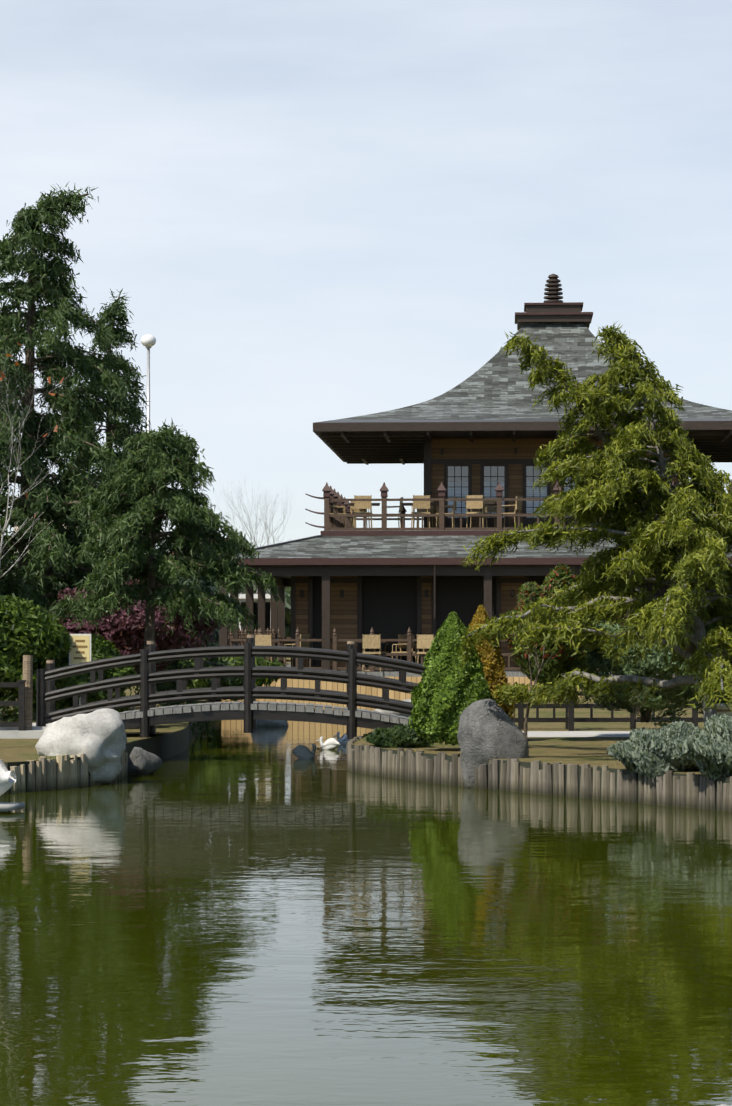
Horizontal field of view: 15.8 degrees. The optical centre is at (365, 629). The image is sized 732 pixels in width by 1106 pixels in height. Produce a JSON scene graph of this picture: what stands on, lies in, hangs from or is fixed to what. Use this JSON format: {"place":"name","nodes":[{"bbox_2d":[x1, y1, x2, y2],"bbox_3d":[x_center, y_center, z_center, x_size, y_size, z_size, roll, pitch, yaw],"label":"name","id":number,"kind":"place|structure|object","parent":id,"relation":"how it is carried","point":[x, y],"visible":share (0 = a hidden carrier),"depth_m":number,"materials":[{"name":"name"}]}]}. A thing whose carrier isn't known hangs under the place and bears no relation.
{"place":"outdoors","nodes":[
{"label":"outdoors","id":0,"kind":"place"},
{"bbox_2d":[215,594,270,630],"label":"garden pavilion","id":1,"kind":"structure","parent":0,"point":[242,598],"depth_m":85.07,"materials":[{"name":"white paint"}]},
{"bbox_2d":[0,730,629,738],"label":"foot path","id":2,"kind":"structure","parent":0,"point":[17,734],"depth_m":40.67,"materials":[{"name":"concrete"}]},
{"bbox_2d":[0,658,729,809],"bbox_3d":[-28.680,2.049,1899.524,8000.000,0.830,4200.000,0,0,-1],"label":"terrain","id":3,"kind":"structure","parent":0,"point":[165,741],"depth_m":38.24,"materials":[{"name":"grey"}]},
{"bbox_2d":[0,680,25,730],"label":"fence","id":4,"kind":"object","parent":3,"relation":"on","point":[20,704],"visible":0.93,"depth_m":39.62,"materials":[{"name":"brown wood"}]},
{"bbox_2d":[1,552,55,569],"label":"distant treeline stems","id":5,"kind":"object","parent":3,"relation":"on","point":[14,559],"visible":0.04,"depth_m":147.34,"materials":[{"name":"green plant"}]},
{"bbox_2d":[0,593,72,721],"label":"broadleaf shrub","id":6,"kind":"object","parent":3,"relation":"on","point":[39,633],"visible":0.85,"depth_m":42.31,"materials":[{"name":"green plant"}]},
{"bbox_2d":[0,342,74,577],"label":"bare tree","id":7,"kind":"object","parent":3,"relation":"on","point":[18,466],"visible":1,"depth_m":36.14,"materials":[{"name":"grey plant"}]},
{"bbox_2d":[0,750,127,792],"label":"wooden retaining wall","id":8,"kind":"structure","parent":3,"relation":"on","point":[60,772],"depth_m":33.30,"materials":[{"name":"grey wood"}]},
{"bbox_2d":[3,633,136,714],"bbox_3d":[-4.927,0.926,43.657,2.266,1.764,2.082,0,0,-1],"label":"broadleaf shrub","id":9,"kind":"object","parent":3,"relation":"on","point":[102,648],"visible":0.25,"depth_m":43.15,"materials":[{"name":"green plant"}]},
{"bbox_2d":[69,634,90,704],"bbox_3d":[-4.650,0.849,42.888,0.360,1.570,0.077,0,0,-1],"label":"sign","id":10,"kind":"object","parent":3,"relation":"on","point":[80,652],"visible":0.71,"depth_m":42.85,"materials":[{"name":"beige"}]},
{"bbox_2d":[35,708,125,783],"bbox_3d":[-3.753,1.568,34.431,1.023,1.086,0.964,0,0,-40],"label":"white boulder","id":11,"kind":"object","parent":3,"relation":"on","point":[95,737],"visible":0.71,"depth_m":34.19,"materials":[{"name":"white stone"}]},
{"bbox_2d":[0,183,222,740],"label":"tree","id":12,"kind":"object","parent":3,"relation":"on","point":[51,500],"visible":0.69,"depth_m":49.02,"materials":[{"name":"green plant"}]},
{"bbox_2d":[123,729,126,742],"bbox_3d":[-3.718,1.587,38.043,0.558,0.500,0.615,0,0,-1],"label":"boulder","id":13,"kind":"object","parent":3,"relation":"on","point":[124,737],"depth_m":37.87,"materials":[{"name":"grey stone"}]},
{"bbox_2d":[50,579,222,673],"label":"plum blossom shrub stems","id":14,"kind":"object","parent":3,"relation":"on","point":[122,623],"visible":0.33,"depth_m":46.36,"materials":[{"name":"purple plant"}]},
{"bbox_2d":[35,289,243,732],"bbox_3d":[-4.603,-2.356,52.870,4.897,8.787,5.035,0,0,-1],"label":"tree","id":15,"kind":"object","parent":3,"relation":"on","point":[119,432],"visible":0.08,"depth_m":52.51,"materials":[{"name":"green plant"}]},
{"bbox_2d":[127,747,161,775],"bbox_3d":[-3.113,1.919,36.589,0.531,0.605,0.515,0,0,15],"label":"boulder","id":16,"kind":"object","parent":3,"relation":"on","point":[142,762],"visible":0.65,"depth_m":36.41,"materials":[{"name":"grey stone"}]},
{"bbox_2d":[141,334,155,431],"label":"street lamp post","id":17,"kind":"object","parent":3,"relation":"on","point":[148,341],"visible":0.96,"depth_m":89.58,"materials":[{"name":"grey metal"}]},
{"bbox_2d":[44,420,281,648],"bbox_3d":[-3.633,-0.932,44.327,4.346,5.133,3.324,0,0,-1],"label":"tree","id":18,"kind":"object","parent":3,"relation":"on","point":[159,457],"visible":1,"depth_m":43.97,"materials":[{"name":"green plant"}]},
{"bbox_2d":[178,526,229,647],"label":"tree","id":19,"kind":"object","parent":3,"relation":"on","point":[215,631],"visible":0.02,"depth_m":81.28,"materials":[{"name":"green plant"}]},
{"bbox_2d":[131,576,290,646],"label":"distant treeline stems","id":20,"kind":"object","parent":3,"relation":"on","point":[287,611],"visible":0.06,"depth_m":155.53,"materials":[{"name":"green plant"}]},
{"bbox_2d":[0,635,424,738],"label":"arched footbridge","id":21,"kind":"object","parent":3,"relation":"on","point":[149,716],"visible":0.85,"depth_m":40.03,"materials":[{"name":"brown wood"}]},
{"bbox_2d":[168,657,285,702],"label":"hedge shrub stems","id":22,"kind":"object","parent":3,"relation":"on","point":[239,661],"visible":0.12,"depth_m":59.16,"materials":[{"name":"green plant"}]},
{"bbox_2d":[218,485,290,593],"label":"distant bare tree","id":23,"kind":"object","parent":3,"relation":"on","point":[256,542],"visible":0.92,"depth_m":110.46,"materials":[{"name":"grey plant"}]},
{"bbox_2d":[226,498,286,593],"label":"distant bare tree","id":24,"kind":"object","parent":3,"relation":"on","point":[265,524],"visible":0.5,"depth_m":105.35,"materials":[{"name":"grey plant"}]},
{"bbox_2d":[374,699,411,716],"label":"path","id":25,"kind":"structure","parent":3,"relation":"on","point":[396,713],"depth_m":48.52,"materials":[{"name":"grey concrete"}]},
{"bbox_2d":[364,723,430,747],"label":"shrubs","id":26,"kind":"object","parent":3,"relation":"on","point":[400,736],"visible":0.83,"depth_m":36.49,"materials":[{"name":"green plant"}]},
{"bbox_2d":[408,611,496,745],"bbox_3d":[1.190,0.655,35.723,1.139,1.821,1.127,0,0,-33],"label":"conical shrub","id":27,"kind":"object","parent":3,"relation":"on","point":[447,691],"visible":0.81,"depth_m":35.40,"materials":[{"name":"green plant"}]},
{"bbox_2d":[218,274,731,710],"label":"pagoda building","id":28,"kind":"structure","parent":3,"relation":"on","point":[486,430],"depth_m":67.35,"materials":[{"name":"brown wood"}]},
{"bbox_2d":[254,495,711,671],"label":"cafe tables and chairs","id":29,"kind":"object","parent":28,"relation":"on","point":[374,641],"visible":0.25,"depth_m":67.74,"materials":[{"name":"wood"}]},
{"bbox_2d":[468,605,515,717],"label":"shrubs","id":30,"kind":"object","parent":3,"relation":"on","point":[492,661],"visible":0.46,"depth_m":38.34,"materials":[{"name":"orange plant"}]},
{"bbox_2d":[457,699,528,787],"bbox_3d":[1.625,1.563,33.759,0.926,1.365,0.791,0,0,-1],"label":"grey boulder","id":31,"kind":"object","parent":3,"relation":"on","point":[488,729],"visible":0.6,"depth_m":33.53,"materials":[{"name":"grey stone"}]},
{"bbox_2d":[485,584,555,746],"bbox_3d":[2.100,0.485,36.490,0.997,2.303,0.920,0,0,-1],"label":"tree","id":32,"kind":"object","parent":3,"relation":"on","point":[527,715],"visible":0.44,"depth_m":36.35,"materials":[{"name":"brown plant"}]},
{"bbox_2d":[346,734,731,811],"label":"wooden retaining wall","id":33,"kind":"structure","parent":3,"relation":"on","point":[669,789],"depth_m":32.12,"materials":[{"name":"grey wood"}]},
{"bbox_2d":[501,563,593,704],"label":"shrubs","id":34,"kind":"object","parent":3,"relation":"on","point":[561,576],"visible":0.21,"depth_m":38.27,"materials":[{"name":"green plant"}]},
{"bbox_2d":[565,675,573,730],"bbox_3d":[3.324,1.144,42.996,0.132,0.980,0.721,0,0,-1],"label":"fence post","id":35,"kind":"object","parent":3,"relation":"on","point":[569,717],"depth_m":42.65,"materials":[{"name":"brown wood"}]},
{"bbox_2d":[454,320,731,725],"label":"tree","id":36,"kind":"object","parent":3,"relation":"on","point":[683,600],"visible":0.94,"depth_m":33.04,"materials":[{"name":"green plant"}]},
{"bbox_2d":[499,330,731,654],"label":"foliage","id":37,"kind":"object","parent":36,"relation":"attached to","point":[550,371],"visible":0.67,"depth_m":33.43,"materials":[{"name":"green plant"}]},
{"bbox_2d":[506,691,703,729],"bbox_3d":[10.735,1.309,43.587,18.182,0.650,0.179,0,0,-2],"label":"fence","id":38,"kind":"object","parent":3,"relation":"on","point":[694,719],"visible":0.21,"depth_m":43.28,"materials":[{"name":"brown wood"}]},
{"bbox_2d":[556,621,717,727],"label":"shrubs","id":39,"kind":"object","parent":3,"relation":"on","point":[660,699],"visible":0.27,"depth_m":39.11,"materials":[{"name":"green plant"}]},
{"bbox_2d":[632,669,652,728],"bbox_3d":[3.654,1.065,35.051,0.346,1.142,0.362,0,0,-1],"label":"trunk","id":40,"kind":"object","parent":3,"relation":"on","point":[635,718],"visible":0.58,"depth_m":35.05,"materials":[{"name":"brown plant"}]},
{"bbox_2d":[607,720,704,778],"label":"shrubs","id":41,"kind":"object","parent":3,"relation":"on","point":[647,752],"visible":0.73,"depth_m":30.33,"materials":[{"name":"green grey-green leaf"}]},
{"bbox_2d":[674,713,731,779],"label":"shrubs","id":42,"kind":"object","parent":3,"relation":"on","point":[710,745],"visible":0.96,"depth_m":29.26,"materials":[{"name":"green plant"}]},
{"bbox_2d":[676,492,731,714],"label":"conifer tree","id":43,"kind":"object","parent":3,"relation":"on","point":[713,625],"visible":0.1,"depth_m":35.22,"materials":[{"name":"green plant"}]},
{"bbox_2d":[716,704,731,715],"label":"sign","id":44,"kind":"object","parent":3,"relation":"on","point":[721,709],"visible":0.06,"depth_m":33.39,"materials":[{"name":"metal"}]},
{"bbox_2d":[0,711,731,1105],"bbox_3d":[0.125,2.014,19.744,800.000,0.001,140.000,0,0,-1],"label":"pond water","id":45,"kind":"structure","parent":0,"point":[236,915],"depth_m":17.03,"materials":[{"name":"green liquid"}]},
{"bbox_2d":[0,760,24,810],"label":"swan","id":46,"kind":"object","parent":45,"relation":"on","point":[7,779],"visible":1,"depth_m":29.14,"materials":[{"name":"paint"}]},
{"bbox_2d":[256,720,288,726],"bbox_3d":[-2.026,1.906,55.244,0.817,0.582,0.714,0,0,-1],"label":"rock under bridge","id":47,"kind":"object","parent":45,"relation":"on","point":[271,723],"visible":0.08,"depth_m":54.93,"materials":[{"name":"grey stone"}]},
{"bbox_2d":[292,744,320,758],"bbox_3d":[-0.934,1.916,41.314,0.474,0.280,0.222,0,0,9],"label":"swan","id":48,"kind":"object","parent":45,"relation":"on","point":[302,751],"visible":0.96,"depth_m":41.26,"materials":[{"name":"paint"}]},
{"bbox_2d":[316,736,339,749],"bbox_3d":[-0.642,1.924,44.384,0.449,0.265,0.210,0,0,19],"label":"swan","id":49,"kind":"object","parent":45,"relation":"on","point":[331,743],"visible":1,"depth_m":44.31,"materials":[{"name":"paint"}]},
{"bbox_2d":[333,732,349,743],"bbox_3d":[-0.386,1.928,46.649,0.436,0.257,0.204,0,0,-21],"label":"swan","id":50,"kind":"object","parent":45,"relation":"on","point":[343,739],"visible":0.6,"depth_m":46.59,"materials":[{"name":"paint"}]},
{"bbox_2d":[0,0,731,562],"label":"sky","id":51,"kind":"structure","parent":0,"point":[312,211],"materials":[{"name":"white"}]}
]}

